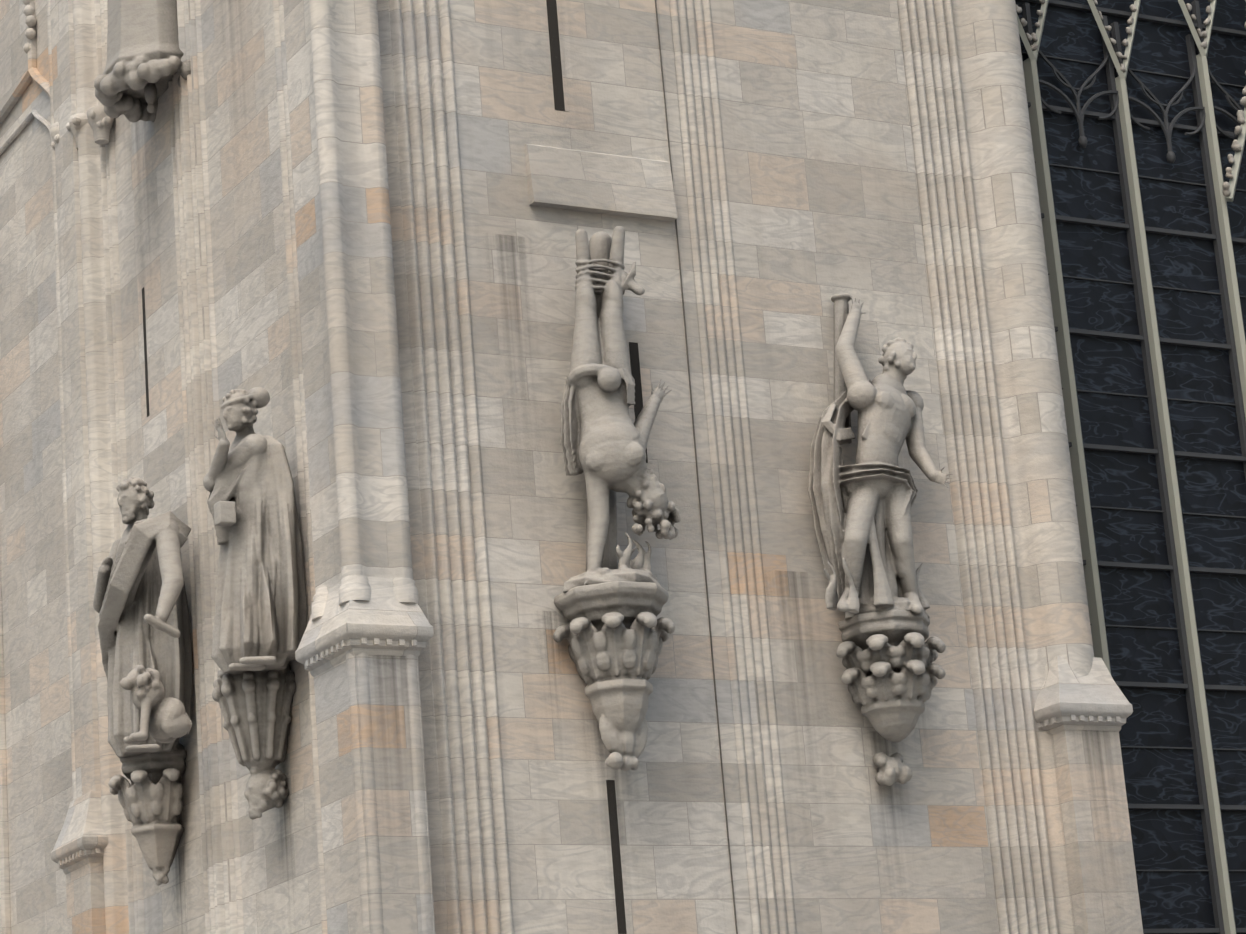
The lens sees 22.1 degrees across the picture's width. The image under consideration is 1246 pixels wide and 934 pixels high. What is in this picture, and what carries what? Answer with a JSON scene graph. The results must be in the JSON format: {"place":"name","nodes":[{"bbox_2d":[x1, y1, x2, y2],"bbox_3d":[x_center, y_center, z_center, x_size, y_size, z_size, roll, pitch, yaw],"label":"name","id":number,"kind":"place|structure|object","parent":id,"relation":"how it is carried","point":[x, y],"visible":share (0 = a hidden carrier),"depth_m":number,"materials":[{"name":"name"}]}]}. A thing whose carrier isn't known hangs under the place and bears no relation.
{"place":"outdoors","nodes":[
{"label":"outdoors","id":0,"kind":"place"},
{"bbox_2d":[125,0,1135,933],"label":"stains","id":1,"kind":"object","parent":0,"point":[547,616],"visible":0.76,"depth_m":26.07,"materials":[{"name":"grey"}]},
{"label":"ground","id":2,"kind":"structure","parent":0,"visible":0},
{"bbox_2d":[51,791,108,933],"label":"pier","id":3,"kind":"structure","parent":2,"relation":"on","point":[81,844],"depth_m":28.53,"materials":[{"name":"stone"}]},
{"bbox_2d":[0,0,1093,933],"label":"wall","id":4,"kind":"structure","parent":2,"relation":"on","point":[351,300],"depth_m":26.61,"materials":[{"name":"stone"}]},
{"bbox_2d":[0,0,113,933],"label":"blind arch","id":5,"kind":"structure","parent":4,"relation":"attached to","point":[98,120],"depth_m":31.64,"materials":[{"name":"stone"}]},
{"bbox_2d":[94,0,190,122],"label":"corbel","id":6,"kind":"object","parent":4,"relation":"attached to","point":[144,62],"visible":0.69,"depth_m":28.36,"materials":[{"name":"stone"}]},
{"bbox_2d":[108,749,186,885],"bbox_3d":[-4.032,3.014,27.259,0.798,1.136,0.702,-13,-18,28],"label":"corbel","id":7,"kind":"object","parent":4,"relation":"attached to","point":[150,797],"visible":0.94,"depth_m":27.13,"materials":[{"name":"stone"}]},
{"bbox_2d":[93,477,192,757],"bbox_3d":[-4.063,1.257,27.206,0.759,2.502,1.764,1,-16,-18],"label":"statue","id":8,"kind":"object","parent":7,"relation":"on","point":[140,605],"visible":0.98,"depth_m":27.10,"materials":[{"name":"stone"}]},
{"bbox_2d":[212,663,295,819],"bbox_3d":[-2.893,2.207,25.448,0.712,1.226,0.740,4,-18,-29],"label":"corbel","id":9,"kind":"object","parent":4,"relation":"attached to","point":[255,707],"visible":0.96,"depth_m":25.29,"materials":[{"name":"stone"}]},
{"bbox_2d":[203,387,307,674],"bbox_3d":[-3.023,0.566,25.583,0.748,2.308,1.191,1,-16,-21],"label":"statue","id":10,"kind":"object","parent":9,"relation":"on","point":[260,620],"visible":0.98,"depth_m":25.19,"materials":[{"name":"stone"}]},
{"bbox_2d":[295,577,434,933],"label":"buttress","id":11,"kind":"structure","parent":4,"relation":"attached to","point":[383,621],"depth_m":23.89,"materials":[{"name":"stone"}]},
{"bbox_2d":[311,575,418,620],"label":"shaft bases","id":12,"kind":"object","parent":11,"relation":"on","point":[356,587],"visible":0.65,"depth_m":24.16,"materials":[{"name":"stone"}]},
{"bbox_2d":[142,0,647,933],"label":"slits","id":13,"kind":"object","parent":4,"relation":"attached to","point":[634,350],"visible":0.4,"depth_m":26.17,"materials":[{"name":"black"}]},
{"bbox_2d":[524,143,676,221],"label":"stone slab","id":14,"kind":"structure","parent":4,"relation":"attached to","point":[584,181],"depth_m":26.41,"materials":[{"name":"stone"}]},
{"bbox_2d":[556,0,651,933],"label":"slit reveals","id":15,"kind":"object","parent":4,"relation":"attached to","point":[626,905],"visible":0.5,"depth_m":26.02,"materials":[{"name":"stone"}]},
{"bbox_2d":[553,581,674,770],"bbox_3d":[-0.016,1.679,24.972,0.954,1.427,0.905,4,-18,-29],"label":"corbel","id":16,"kind":"object","parent":4,"relation":"attached to","point":[617,641],"visible":1,"depth_m":24.79,"materials":[{"name":"stone"}]},
{"bbox_2d":[561,226,680,592],"bbox_3d":[-0.124,-0.436,25.524,0.910,3.235,0.813,-12,-17,25],"label":"statue","id":17,"kind":"object","parent":16,"relation":"on","point":[604,439],"visible":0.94,"depth_m":25.26,"materials":[{"name":"stone"}]},
{"bbox_2d":[655,0,737,933],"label":"cable","id":18,"kind":"object","parent":4,"relation":"attached to","point":[698,485],"visible":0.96,"depth_m":26.11,"materials":[{"name":"grey plastic"}]},
{"bbox_2d":[836,609,945,785],"bbox_3d":[2.260,1.906,26.174,0.850,1.388,0.867,-9,-16,16],"label":"corbel","id":19,"kind":"object","parent":4,"relation":"attached to","point":[893,672],"visible":0.96,"depth_m":26.07,"materials":[{"name":"stone"}]},
{"bbox_2d":[808,293,952,619],"bbox_3d":[2.039,-0.125,26.698,1.173,2.934,0.802,1,-16,-19],"label":"statue","id":20,"kind":"object","parent":19,"relation":"on","point":[865,541],"visible":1,"depth_m":26.39,"materials":[{"name":"stone"}]},
{"bbox_2d":[1015,0,1245,933],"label":"glass","id":21,"kind":"object","parent":4,"relation":"attached to","point":[1167,839],"depth_m":29.99,"materials":[{"name":"black glass"}]},
{"bbox_2d":[1017,0,1245,933],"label":"mullions","id":22,"kind":"object","parent":4,"relation":"attached to","point":[1081,492],"visible":0.83,"depth_m":29.82,"materials":[{"name":"grey stone"}]},
{"bbox_2d":[1016,0,1245,196],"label":"crockets","id":23,"kind":"object","parent":22,"relation":"attached to","point":[1236,146],"visible":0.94,"depth_m":31.00,"materials":[{"name":"stone"}]},
{"bbox_2d":[1226,106,1245,201],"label":"gablet bars","id":24,"kind":"object","parent":23,"relation":"attached to","point":[1237,161],"visible":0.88,"depth_m":31.06,"materials":[{"name":"grey stone"}]},
{"bbox_2d":[1021,0,1245,933],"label":"tracery","id":25,"kind":"object","parent":4,"relation":"attached to","point":[1142,337],"visible":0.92,"depth_m":30.37,"materials":[{"name":"grey"}]},
{"bbox_2d":[1034,656,1142,933],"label":"pier","id":26,"kind":"structure","parent":2,"relation":"on","point":[1070,703],"depth_m":26.90,"materials":[{"name":"stone"}]}
]}

